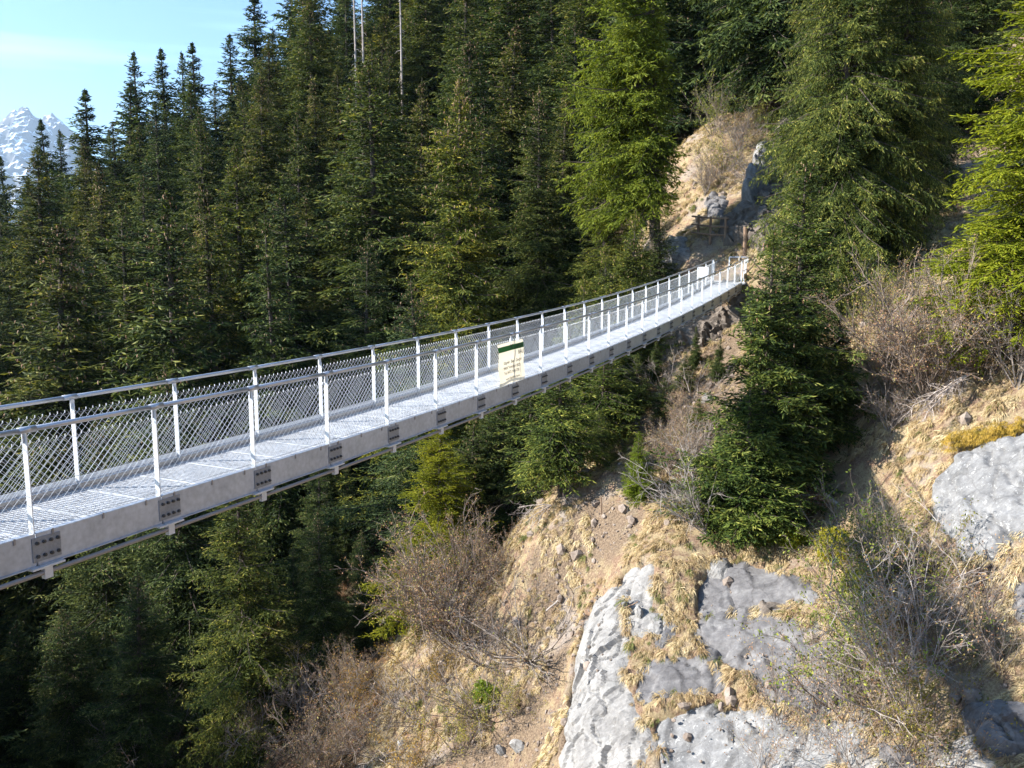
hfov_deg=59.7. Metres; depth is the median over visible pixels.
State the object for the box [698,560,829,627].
rock slab
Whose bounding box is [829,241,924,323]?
bare shrub
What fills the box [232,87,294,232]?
spruce tree
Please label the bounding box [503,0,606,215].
spruce tree
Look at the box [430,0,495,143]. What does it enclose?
spruce tree
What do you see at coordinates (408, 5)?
spruce tree
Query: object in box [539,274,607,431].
spruce tree
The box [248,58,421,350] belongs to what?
spruce tree
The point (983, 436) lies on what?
moss
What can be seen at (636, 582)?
rock slab
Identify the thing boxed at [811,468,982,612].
bare shrub
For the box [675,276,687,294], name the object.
spruce tree
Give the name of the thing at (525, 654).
bare shrub
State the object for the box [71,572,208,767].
spruce tree
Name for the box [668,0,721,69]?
spruce tree
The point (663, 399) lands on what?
spruce tree
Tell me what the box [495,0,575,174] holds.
spruce tree
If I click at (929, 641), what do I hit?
rock slab
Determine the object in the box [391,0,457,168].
spruce tree
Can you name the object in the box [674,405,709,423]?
fallen branch
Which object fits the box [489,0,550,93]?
spruce tree
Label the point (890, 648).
bare shrub
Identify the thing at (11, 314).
spruce tree
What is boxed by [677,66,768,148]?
bare shrub
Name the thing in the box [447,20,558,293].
spruce tree
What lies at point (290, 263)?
spruce tree
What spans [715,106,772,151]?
bare shrub
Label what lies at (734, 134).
bare shrub
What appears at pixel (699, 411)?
spruce tree
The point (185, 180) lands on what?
spruce tree
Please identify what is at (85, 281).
spruce tree
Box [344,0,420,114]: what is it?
spruce tree
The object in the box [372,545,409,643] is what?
spruce tree
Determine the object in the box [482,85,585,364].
spruce tree
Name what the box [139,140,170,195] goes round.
spruce tree
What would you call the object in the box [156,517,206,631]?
spruce tree
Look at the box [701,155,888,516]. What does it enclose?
spruce tree
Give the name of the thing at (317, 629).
spruce tree
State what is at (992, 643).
bare shrub
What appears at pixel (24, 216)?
spruce tree
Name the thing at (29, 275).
spruce tree
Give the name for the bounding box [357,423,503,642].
spruce tree
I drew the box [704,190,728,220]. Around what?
rock slab
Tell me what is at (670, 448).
bare shrub
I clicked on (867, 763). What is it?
boulder
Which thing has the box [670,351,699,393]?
spruce tree
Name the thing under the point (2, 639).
spruce tree
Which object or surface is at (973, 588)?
bare shrub
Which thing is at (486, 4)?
spruce tree
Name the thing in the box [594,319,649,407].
spruce tree
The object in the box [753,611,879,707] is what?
bare shrub
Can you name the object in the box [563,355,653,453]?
spruce tree
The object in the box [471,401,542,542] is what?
spruce tree
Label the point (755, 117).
bare shrub
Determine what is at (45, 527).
footbridge
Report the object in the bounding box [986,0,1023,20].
spruce tree
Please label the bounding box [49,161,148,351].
spruce tree
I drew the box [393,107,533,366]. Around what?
spruce tree
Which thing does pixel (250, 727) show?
bare shrub
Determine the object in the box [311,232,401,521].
spruce tree
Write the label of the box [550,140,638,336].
spruce tree
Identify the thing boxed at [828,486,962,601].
bare shrub
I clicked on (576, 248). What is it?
spruce tree
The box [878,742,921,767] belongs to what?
boulder
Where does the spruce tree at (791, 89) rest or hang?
on the ground at (865, 467)
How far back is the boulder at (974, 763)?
21.43 m
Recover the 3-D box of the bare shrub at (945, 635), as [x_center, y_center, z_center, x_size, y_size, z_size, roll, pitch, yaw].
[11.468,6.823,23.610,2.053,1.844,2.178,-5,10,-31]
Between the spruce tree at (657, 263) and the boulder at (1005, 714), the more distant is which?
the spruce tree at (657, 263)
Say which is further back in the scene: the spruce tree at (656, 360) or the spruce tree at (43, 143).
the spruce tree at (43, 143)
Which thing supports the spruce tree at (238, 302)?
on the ground at (865, 467)
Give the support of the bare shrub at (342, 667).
on the ground at (865, 467)
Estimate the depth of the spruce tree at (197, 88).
107.06 m
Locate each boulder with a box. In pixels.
[846,745,886,767]
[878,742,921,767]
[918,735,998,767]
[931,433,1023,563]
[961,699,1023,758]
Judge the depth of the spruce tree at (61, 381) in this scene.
62.21 m
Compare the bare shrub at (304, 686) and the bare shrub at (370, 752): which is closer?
the bare shrub at (370, 752)
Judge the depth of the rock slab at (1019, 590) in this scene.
23.53 m
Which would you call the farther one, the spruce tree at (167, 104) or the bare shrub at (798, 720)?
the spruce tree at (167, 104)
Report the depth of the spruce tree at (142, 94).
111.19 m
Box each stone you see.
[397,740,403,747]
[495,744,505,755]
[509,739,524,752]
[621,602,629,608]
[634,605,643,618]
[697,337,704,346]
[709,312,721,323]
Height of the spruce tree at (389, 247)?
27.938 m
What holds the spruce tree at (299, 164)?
on the ground at (865, 467)
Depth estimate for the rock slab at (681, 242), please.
50.10 m
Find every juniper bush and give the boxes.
[469,677,500,709]
[775,526,815,552]
[812,525,852,566]
[832,567,874,608]
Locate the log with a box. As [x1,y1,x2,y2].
[823,493,839,505]
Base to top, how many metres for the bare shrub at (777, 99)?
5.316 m
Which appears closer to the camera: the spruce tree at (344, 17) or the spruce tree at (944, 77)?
the spruce tree at (944, 77)
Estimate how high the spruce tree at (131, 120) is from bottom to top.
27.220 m
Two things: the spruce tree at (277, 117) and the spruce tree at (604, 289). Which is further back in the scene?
the spruce tree at (277, 117)
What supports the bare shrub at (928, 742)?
on the ground at (865, 467)
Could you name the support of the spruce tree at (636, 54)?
on the ground at (865, 467)
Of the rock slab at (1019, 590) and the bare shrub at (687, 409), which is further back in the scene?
the bare shrub at (687, 409)
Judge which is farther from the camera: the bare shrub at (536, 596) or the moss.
the bare shrub at (536, 596)
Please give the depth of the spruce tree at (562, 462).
37.58 m
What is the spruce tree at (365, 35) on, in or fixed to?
on the ground at (865, 467)
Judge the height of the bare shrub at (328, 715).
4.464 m
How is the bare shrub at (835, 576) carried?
on the ground at (865, 467)
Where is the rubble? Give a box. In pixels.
[366,132,1022,767]
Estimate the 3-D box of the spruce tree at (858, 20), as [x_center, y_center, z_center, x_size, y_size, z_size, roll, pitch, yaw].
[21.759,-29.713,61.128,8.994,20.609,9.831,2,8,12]
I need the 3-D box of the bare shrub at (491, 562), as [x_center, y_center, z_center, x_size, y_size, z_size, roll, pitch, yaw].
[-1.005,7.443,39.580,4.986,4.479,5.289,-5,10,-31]
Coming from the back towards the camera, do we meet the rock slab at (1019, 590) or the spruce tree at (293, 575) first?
the spruce tree at (293, 575)
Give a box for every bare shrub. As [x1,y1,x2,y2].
[82,673,218,767]
[213,678,290,767]
[256,687,375,767]
[262,638,336,719]
[277,656,410,752]
[283,627,310,664]
[303,634,406,730]
[303,687,422,767]
[306,633,393,701]
[330,487,507,666]
[348,658,469,742]
[352,528,513,663]
[368,707,462,767]
[374,608,478,700]
[400,658,505,760]
[412,652,509,751]
[423,500,522,601]
[424,584,526,681]
[435,559,593,693]
[473,651,547,741]
[483,545,563,608]
[613,427,726,534]
[616,346,694,398]
[641,402,720,475]
[642,405,718,485]
[659,352,735,405]
[661,379,732,438]
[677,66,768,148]
[683,122,753,180]
[686,148,734,195]
[696,111,767,174]
[706,672,828,767]
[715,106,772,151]
[722,86,780,129]
[723,146,787,187]
[727,613,869,724]
[734,538,948,724]
[741,658,868,765]
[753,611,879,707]
[756,67,802,113]
[779,497,951,639]
[788,526,994,713]
[790,463,976,630]
[793,663,957,767]
[800,234,1023,404]
[805,530,980,737]
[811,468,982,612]
[812,610,969,746]
[813,478,999,682]
[827,653,1007,767]
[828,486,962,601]
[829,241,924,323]
[830,258,1000,400]
[842,624,1023,767]
[849,575,937,636]
[853,364,950,433]
[873,251,1022,377]
[878,529,1022,642]
[898,609,995,671]
[926,269,1022,361]
[935,562,1023,675]
[942,269,1023,389]
[950,555,995,610]
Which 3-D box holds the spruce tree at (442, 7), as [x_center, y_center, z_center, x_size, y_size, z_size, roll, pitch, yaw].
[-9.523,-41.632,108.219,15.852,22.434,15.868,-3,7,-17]
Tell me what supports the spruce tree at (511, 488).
on the ground at (865, 467)
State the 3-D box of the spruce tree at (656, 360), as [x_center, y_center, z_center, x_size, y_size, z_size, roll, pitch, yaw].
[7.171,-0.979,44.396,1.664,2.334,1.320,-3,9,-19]
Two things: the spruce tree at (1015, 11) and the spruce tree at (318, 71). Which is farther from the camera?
the spruce tree at (318, 71)
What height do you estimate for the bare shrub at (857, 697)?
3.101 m
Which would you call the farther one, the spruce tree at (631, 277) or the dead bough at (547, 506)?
the spruce tree at (631, 277)
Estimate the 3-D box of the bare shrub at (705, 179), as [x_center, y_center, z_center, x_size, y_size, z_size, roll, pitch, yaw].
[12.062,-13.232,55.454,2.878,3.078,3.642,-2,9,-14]
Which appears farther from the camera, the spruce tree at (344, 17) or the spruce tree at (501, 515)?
the spruce tree at (344, 17)
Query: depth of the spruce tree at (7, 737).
41.57 m
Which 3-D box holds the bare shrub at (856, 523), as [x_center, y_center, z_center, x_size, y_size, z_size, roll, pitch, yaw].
[11.231,4.773,27.080,4.997,5.316,5.199,-2,9,-16]
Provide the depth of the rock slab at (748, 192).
50.63 m
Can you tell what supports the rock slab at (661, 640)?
on the ground at (865, 467)
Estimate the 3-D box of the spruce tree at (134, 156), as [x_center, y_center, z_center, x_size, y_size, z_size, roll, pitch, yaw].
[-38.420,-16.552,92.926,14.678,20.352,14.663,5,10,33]
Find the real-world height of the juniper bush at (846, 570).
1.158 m
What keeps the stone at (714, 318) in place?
on the ground at (865, 467)
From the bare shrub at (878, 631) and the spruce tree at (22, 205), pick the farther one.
the spruce tree at (22, 205)
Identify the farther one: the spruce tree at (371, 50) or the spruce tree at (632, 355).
the spruce tree at (371, 50)
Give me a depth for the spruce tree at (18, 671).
50.85 m
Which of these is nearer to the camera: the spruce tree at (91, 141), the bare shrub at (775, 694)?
the bare shrub at (775, 694)
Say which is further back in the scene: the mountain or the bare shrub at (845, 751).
the mountain
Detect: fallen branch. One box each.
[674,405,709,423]
[891,368,972,427]
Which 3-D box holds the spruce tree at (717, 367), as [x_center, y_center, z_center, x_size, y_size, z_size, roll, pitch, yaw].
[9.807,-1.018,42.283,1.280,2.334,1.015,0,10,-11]
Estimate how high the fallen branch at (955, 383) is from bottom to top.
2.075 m
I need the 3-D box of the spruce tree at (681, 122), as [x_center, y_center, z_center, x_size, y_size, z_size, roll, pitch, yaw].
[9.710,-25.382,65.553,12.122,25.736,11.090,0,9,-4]
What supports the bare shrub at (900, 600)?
on the ground at (865, 467)
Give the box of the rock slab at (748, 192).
[741,141,775,201]
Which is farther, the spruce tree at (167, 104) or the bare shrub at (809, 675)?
the spruce tree at (167, 104)
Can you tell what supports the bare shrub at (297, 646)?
on the ground at (865, 467)
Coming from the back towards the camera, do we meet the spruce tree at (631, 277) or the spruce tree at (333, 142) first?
the spruce tree at (333, 142)
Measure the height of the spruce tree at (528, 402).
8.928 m
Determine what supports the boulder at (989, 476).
on the ground at (865, 467)
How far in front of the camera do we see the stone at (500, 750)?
32.98 m
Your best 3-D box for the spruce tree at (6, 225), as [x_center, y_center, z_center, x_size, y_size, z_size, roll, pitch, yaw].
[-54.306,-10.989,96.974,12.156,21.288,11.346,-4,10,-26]
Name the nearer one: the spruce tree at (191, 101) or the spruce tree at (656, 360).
the spruce tree at (656, 360)
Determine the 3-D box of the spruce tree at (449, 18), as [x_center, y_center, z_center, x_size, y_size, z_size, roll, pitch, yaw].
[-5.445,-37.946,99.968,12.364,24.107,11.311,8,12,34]
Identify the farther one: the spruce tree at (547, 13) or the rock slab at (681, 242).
the spruce tree at (547, 13)
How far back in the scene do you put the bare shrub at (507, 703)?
33.23 m
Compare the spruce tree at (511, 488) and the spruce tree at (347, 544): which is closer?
the spruce tree at (511, 488)
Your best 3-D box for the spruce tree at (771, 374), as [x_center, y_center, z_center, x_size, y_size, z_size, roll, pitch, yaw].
[9.312,0.513,32.799,7.422,12.307,5.888,-5,12,-24]
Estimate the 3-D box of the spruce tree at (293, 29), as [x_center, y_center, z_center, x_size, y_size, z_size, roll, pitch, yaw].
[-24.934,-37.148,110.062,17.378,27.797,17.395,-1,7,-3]
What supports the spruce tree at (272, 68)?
on the ground at (865, 467)
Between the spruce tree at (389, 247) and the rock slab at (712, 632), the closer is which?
the rock slab at (712, 632)
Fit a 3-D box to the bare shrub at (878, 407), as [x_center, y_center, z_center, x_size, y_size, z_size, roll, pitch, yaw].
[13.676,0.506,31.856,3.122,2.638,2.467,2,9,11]
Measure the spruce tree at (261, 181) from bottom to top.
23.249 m
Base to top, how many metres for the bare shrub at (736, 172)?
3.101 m
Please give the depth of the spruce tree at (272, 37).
100.49 m
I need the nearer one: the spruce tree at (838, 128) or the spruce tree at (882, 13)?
the spruce tree at (838, 128)
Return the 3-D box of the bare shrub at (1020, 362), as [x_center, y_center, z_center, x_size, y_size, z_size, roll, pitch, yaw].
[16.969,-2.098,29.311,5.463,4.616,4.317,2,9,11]
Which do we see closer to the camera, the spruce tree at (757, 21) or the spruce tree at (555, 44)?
the spruce tree at (757, 21)
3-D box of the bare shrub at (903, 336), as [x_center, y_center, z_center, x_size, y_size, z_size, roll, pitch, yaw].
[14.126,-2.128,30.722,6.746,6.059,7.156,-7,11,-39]
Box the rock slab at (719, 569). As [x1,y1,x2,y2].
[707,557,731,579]
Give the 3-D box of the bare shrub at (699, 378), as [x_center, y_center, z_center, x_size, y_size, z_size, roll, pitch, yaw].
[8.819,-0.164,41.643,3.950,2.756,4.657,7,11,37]
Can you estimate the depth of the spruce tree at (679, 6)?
77.48 m
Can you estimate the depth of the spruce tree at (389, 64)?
86.53 m
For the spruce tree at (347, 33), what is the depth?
106.49 m
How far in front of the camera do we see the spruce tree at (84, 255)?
71.51 m
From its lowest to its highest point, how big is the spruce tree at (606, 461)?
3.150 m
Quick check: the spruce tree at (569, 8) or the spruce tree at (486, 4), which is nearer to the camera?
the spruce tree at (569, 8)
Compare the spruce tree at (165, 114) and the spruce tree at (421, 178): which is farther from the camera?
the spruce tree at (165, 114)
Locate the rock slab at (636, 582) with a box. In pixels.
[621,564,653,614]
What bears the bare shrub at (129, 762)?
on the ground at (865, 467)
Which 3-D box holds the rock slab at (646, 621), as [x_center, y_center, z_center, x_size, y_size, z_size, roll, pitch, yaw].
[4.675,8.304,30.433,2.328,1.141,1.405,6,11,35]
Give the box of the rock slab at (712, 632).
[693,607,867,717]
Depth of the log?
32.23 m
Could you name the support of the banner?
attached to the footbridge
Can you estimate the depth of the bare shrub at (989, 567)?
24.58 m
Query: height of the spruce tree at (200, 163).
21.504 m
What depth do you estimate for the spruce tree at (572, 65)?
69.97 m
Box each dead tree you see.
[345,0,358,113]
[353,0,366,75]
[396,0,404,156]
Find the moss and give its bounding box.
[939,416,1023,455]
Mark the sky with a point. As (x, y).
(51, 51)
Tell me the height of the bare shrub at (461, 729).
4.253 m
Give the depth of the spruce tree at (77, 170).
102.74 m
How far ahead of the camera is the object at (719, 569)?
31.16 m
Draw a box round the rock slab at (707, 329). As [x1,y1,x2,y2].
[676,291,752,347]
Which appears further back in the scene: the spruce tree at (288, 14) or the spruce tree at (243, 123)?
the spruce tree at (288, 14)
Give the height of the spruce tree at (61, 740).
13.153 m
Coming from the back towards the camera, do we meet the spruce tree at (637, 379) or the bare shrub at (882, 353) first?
the spruce tree at (637, 379)
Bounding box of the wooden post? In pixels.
[742,227,747,255]
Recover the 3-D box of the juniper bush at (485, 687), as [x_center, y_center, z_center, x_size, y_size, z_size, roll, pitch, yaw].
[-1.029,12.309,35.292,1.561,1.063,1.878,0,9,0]
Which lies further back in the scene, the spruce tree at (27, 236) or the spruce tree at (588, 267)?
the spruce tree at (27, 236)
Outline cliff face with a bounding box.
[558,586,659,767]
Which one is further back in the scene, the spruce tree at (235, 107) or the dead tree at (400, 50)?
the spruce tree at (235, 107)
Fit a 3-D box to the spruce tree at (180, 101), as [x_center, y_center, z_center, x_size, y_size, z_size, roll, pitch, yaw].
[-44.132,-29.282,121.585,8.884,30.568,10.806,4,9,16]
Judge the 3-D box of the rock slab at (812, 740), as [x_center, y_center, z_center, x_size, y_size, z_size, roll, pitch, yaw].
[9.076,9.811,24.522,1.582,1.727,2.522,-2,9,-17]
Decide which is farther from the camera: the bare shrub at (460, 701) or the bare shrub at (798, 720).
the bare shrub at (460, 701)
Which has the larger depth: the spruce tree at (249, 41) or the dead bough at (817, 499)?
the spruce tree at (249, 41)
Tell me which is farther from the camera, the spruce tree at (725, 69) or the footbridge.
the spruce tree at (725, 69)
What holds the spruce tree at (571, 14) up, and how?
on the ground at (865, 467)
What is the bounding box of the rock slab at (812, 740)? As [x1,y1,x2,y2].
[806,707,873,764]
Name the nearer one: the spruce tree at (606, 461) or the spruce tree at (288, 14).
the spruce tree at (606, 461)
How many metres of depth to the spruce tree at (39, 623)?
62.58 m
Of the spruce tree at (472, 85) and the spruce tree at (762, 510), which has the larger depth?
the spruce tree at (472, 85)
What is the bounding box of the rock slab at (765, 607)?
[758,597,795,615]
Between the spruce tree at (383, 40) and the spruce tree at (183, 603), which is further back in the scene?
the spruce tree at (383, 40)
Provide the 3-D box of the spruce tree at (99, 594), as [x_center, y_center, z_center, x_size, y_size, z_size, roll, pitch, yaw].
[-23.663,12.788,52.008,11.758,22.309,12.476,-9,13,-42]
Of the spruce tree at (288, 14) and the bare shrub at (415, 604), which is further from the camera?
the spruce tree at (288, 14)
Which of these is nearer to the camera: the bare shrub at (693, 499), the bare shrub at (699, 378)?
the bare shrub at (693, 499)
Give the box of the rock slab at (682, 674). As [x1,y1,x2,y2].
[635,648,726,704]
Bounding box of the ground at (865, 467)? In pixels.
[3,1,1023,767]
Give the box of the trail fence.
[691,214,728,245]
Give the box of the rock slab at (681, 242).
[661,235,689,273]
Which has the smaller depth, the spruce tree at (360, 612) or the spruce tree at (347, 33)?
the spruce tree at (360, 612)
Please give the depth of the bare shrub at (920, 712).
21.74 m
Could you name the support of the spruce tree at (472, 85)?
on the ground at (865, 467)
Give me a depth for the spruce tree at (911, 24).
39.62 m
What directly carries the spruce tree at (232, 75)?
on the ground at (865, 467)
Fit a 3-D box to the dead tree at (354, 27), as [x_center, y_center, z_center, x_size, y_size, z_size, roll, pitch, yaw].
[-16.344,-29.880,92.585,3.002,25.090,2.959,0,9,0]
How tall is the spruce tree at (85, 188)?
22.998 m
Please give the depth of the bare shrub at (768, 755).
24.76 m
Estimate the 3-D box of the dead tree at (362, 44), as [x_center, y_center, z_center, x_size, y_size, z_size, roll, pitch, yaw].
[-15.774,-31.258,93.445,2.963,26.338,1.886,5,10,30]
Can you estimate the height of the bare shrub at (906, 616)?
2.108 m
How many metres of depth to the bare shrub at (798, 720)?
24.62 m
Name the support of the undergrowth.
on the ground at (865, 467)
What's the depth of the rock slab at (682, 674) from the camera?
28.27 m
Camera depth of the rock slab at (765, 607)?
29.24 m
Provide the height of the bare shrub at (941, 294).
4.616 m
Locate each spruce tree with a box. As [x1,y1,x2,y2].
[0,145,98,389]
[0,156,22,255]
[0,194,21,304]
[0,200,181,489]
[0,210,20,377]
[0,217,149,706]
[0,220,53,316]
[0,229,142,616]
[0,295,40,461]
[0,348,15,493]
[0,415,74,636]
[0,420,176,759]
[0,584,35,737]
[0,619,51,767]
[0,729,27,767]
[3,570,61,705]
[5,176,44,282]
[5,224,123,464]
[6,607,118,767]
[8,183,34,238]
[15,118,70,270]
[48,88,124,253]
[49,130,86,237]
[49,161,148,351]
[53,138,116,306]
[55,570,89,689]
[66,121,143,241]
[68,189,279,644]
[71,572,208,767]
[72,145,105,209]
[78,125,176,291]
[88,175,196,400]
[89,363,281,767]
[94,82,161,203]
[94,131,122,190]
[106,50,162,186]
[111,101,197,289]
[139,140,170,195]
[144,47,185,175]
[149,90,226,234]
[153,176,261,516]
[154,109,185,200]
[156,113,234,338]
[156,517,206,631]
[162,495,309,767]
[166,105,227,254]
[170,42,228,170]
[170,51,192,159]
[183,144,286,429]
[183,192,258,395]
[203,95,289,290]
[206,33,251,178]
[206,81,230,191]
[210,0,273,125]
[212,79,253,187]
[215,28,292,185]
[217,76,320,316]
[221,180,356,508]
[223,213,347,602]
[225,40,305,196]
[227,0,303,140]
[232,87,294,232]
[238,195,353,401]
[240,0,350,161]
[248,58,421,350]
[252,109,339,317]
[255,483,304,606]
[263,0,350,202]
[265,0,342,119]
[267,59,444,454]
[268,469,376,630]
[275,546,309,661]
[277,508,365,710]
[284,77,343,255]
[299,280,478,639]
[302,64,359,197]
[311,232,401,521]
[316,39,410,273]
[318,0,366,51]
[322,0,364,68]
[324,14,429,190]
[326,0,361,107]
[329,461,371,575]
[332,75,529,538]
[337,530,384,663]
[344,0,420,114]
[346,30,387,111]
[352,1,392,39]
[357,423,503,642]
[361,42,419,220]
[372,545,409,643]
[377,0,447,114]
[383,77,447,331]
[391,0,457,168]
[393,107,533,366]
[401,45,506,235]
[404,34,529,332]
[405,414,510,575]
[406,0,456,72]
[419,0,495,164]
[428,0,543,196]
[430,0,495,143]
[434,0,491,85]
[437,0,545,113]
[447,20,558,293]
[454,0,503,37]
[465,409,497,469]
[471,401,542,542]
[478,1,544,59]
[479,391,575,523]
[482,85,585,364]
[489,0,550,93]
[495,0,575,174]
[496,13,602,257]
[499,351,555,510]
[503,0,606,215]
[505,378,609,517]
[506,323,628,463]
[520,85,586,281]
[527,0,570,49]
[530,0,599,69]
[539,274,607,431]
[541,163,614,326]
[544,0,694,125]
[546,0,605,57]
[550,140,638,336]
[551,0,690,274]
[557,243,641,420]
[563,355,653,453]
[566,0,711,206]
[570,0,702,140]
[578,410,620,470]
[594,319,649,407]
[609,209,685,377]
[616,431,661,507]
[621,353,655,418]
[634,216,696,307]
[640,340,661,357]
[644,341,666,388]
[645,228,845,553]
[645,378,675,423]
[665,0,713,37]
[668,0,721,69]
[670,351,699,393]
[670,377,813,549]
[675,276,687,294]
[682,0,858,128]
[683,398,712,439]
[686,0,799,104]
[686,326,701,371]
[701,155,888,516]
[706,338,731,382]
[745,0,950,327]
[749,0,866,263]
[777,0,877,72]
[813,302,863,451]
[833,0,967,278]
[865,0,897,23]
[865,0,993,212]
[894,0,1023,374]
[935,0,1004,53]
[935,0,1023,135]
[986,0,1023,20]
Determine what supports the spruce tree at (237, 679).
on the ground at (865, 467)
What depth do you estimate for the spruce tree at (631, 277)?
45.86 m
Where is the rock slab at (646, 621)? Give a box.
[619,611,672,637]
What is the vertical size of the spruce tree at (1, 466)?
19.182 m
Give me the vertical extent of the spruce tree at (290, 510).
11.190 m
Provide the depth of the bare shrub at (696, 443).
35.78 m
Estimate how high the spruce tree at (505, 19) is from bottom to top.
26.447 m
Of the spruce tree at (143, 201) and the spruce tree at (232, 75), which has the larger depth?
the spruce tree at (232, 75)
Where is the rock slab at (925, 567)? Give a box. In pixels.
[911,547,949,583]
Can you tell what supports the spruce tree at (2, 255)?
on the ground at (865, 467)
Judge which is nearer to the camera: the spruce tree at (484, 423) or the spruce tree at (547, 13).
the spruce tree at (484, 423)
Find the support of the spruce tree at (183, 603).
on the ground at (865, 467)
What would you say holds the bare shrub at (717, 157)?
on the ground at (865, 467)
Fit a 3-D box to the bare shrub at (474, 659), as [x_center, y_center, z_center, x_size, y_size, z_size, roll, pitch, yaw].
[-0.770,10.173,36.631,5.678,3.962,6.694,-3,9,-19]
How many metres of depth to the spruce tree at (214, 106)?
113.85 m
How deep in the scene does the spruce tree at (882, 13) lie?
61.50 m
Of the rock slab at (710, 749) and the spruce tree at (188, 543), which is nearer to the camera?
the rock slab at (710, 749)
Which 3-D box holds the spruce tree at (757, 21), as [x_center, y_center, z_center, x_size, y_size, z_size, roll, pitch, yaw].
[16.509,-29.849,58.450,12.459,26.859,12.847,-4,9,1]
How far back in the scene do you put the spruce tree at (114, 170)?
100.16 m
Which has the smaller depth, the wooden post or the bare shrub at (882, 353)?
the bare shrub at (882, 353)
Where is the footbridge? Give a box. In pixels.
[0,257,748,589]
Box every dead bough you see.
[505,499,554,535]
[789,485,830,526]
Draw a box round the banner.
[497,339,524,387]
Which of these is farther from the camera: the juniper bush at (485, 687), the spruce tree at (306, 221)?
the spruce tree at (306, 221)
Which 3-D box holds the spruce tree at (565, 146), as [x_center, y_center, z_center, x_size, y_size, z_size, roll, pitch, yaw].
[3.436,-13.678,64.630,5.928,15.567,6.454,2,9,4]
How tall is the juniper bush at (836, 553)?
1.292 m
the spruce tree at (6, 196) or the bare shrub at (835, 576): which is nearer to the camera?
the bare shrub at (835, 576)
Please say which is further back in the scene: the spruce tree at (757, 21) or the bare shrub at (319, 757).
the spruce tree at (757, 21)
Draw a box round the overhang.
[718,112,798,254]
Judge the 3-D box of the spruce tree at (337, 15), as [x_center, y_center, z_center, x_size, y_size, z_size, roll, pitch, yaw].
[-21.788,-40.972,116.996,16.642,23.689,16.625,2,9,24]
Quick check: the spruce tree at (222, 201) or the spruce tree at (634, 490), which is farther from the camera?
the spruce tree at (222, 201)
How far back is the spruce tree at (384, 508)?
50.45 m
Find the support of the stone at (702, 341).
on the ground at (865, 467)
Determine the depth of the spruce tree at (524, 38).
88.79 m
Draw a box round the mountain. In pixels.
[0,106,109,238]
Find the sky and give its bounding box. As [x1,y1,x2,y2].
[0,0,374,166]
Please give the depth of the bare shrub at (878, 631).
24.12 m
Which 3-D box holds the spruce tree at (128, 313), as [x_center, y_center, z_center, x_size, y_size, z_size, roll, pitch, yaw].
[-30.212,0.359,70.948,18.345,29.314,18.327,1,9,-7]
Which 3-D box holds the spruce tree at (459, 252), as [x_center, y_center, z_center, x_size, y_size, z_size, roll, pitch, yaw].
[-3.678,-4.046,56.319,13.025,29.395,14.697,5,11,30]
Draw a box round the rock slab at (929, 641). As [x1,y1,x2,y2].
[904,606,931,657]
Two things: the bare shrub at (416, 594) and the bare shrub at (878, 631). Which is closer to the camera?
the bare shrub at (878, 631)
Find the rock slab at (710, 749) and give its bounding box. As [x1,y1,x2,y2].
[655,702,842,767]
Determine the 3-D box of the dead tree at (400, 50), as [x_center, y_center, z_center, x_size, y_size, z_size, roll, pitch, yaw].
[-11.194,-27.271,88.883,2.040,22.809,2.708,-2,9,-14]
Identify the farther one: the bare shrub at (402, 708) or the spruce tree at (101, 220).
the spruce tree at (101, 220)
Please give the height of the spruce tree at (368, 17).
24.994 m
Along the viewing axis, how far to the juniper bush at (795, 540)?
30.90 m
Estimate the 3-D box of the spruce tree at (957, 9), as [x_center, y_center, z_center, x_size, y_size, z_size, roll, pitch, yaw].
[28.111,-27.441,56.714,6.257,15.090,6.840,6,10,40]
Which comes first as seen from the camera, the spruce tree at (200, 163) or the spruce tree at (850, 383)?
the spruce tree at (850, 383)
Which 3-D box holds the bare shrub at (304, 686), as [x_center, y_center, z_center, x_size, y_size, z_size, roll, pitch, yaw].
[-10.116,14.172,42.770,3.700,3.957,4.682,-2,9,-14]
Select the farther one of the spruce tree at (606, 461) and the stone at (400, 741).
the spruce tree at (606, 461)
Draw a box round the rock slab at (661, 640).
[654,614,677,649]
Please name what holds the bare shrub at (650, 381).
on the ground at (865, 467)
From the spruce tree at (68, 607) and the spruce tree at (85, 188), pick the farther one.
the spruce tree at (85, 188)
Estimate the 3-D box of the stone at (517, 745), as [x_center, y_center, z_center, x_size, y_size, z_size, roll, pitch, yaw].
[0.246,13.267,32.657,0.704,0.576,0.468,21,24,20]
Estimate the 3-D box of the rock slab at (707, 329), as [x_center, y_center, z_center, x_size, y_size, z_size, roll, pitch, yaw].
[10.137,-3.210,45.832,4.303,3.172,2.893,4,10,24]
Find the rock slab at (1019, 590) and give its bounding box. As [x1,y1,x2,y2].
[1006,582,1023,622]
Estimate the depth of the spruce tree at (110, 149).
114.17 m
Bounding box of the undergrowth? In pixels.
[176,494,412,767]
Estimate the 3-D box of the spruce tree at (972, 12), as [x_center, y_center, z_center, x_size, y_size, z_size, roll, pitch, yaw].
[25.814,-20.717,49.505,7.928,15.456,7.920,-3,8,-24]
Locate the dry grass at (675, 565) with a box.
[363,105,1023,767]
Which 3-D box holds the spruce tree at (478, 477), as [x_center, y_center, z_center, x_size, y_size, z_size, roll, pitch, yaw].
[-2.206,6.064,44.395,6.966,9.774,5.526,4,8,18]
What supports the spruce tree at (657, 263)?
on the ground at (865, 467)
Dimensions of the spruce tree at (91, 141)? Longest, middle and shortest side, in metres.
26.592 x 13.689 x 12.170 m

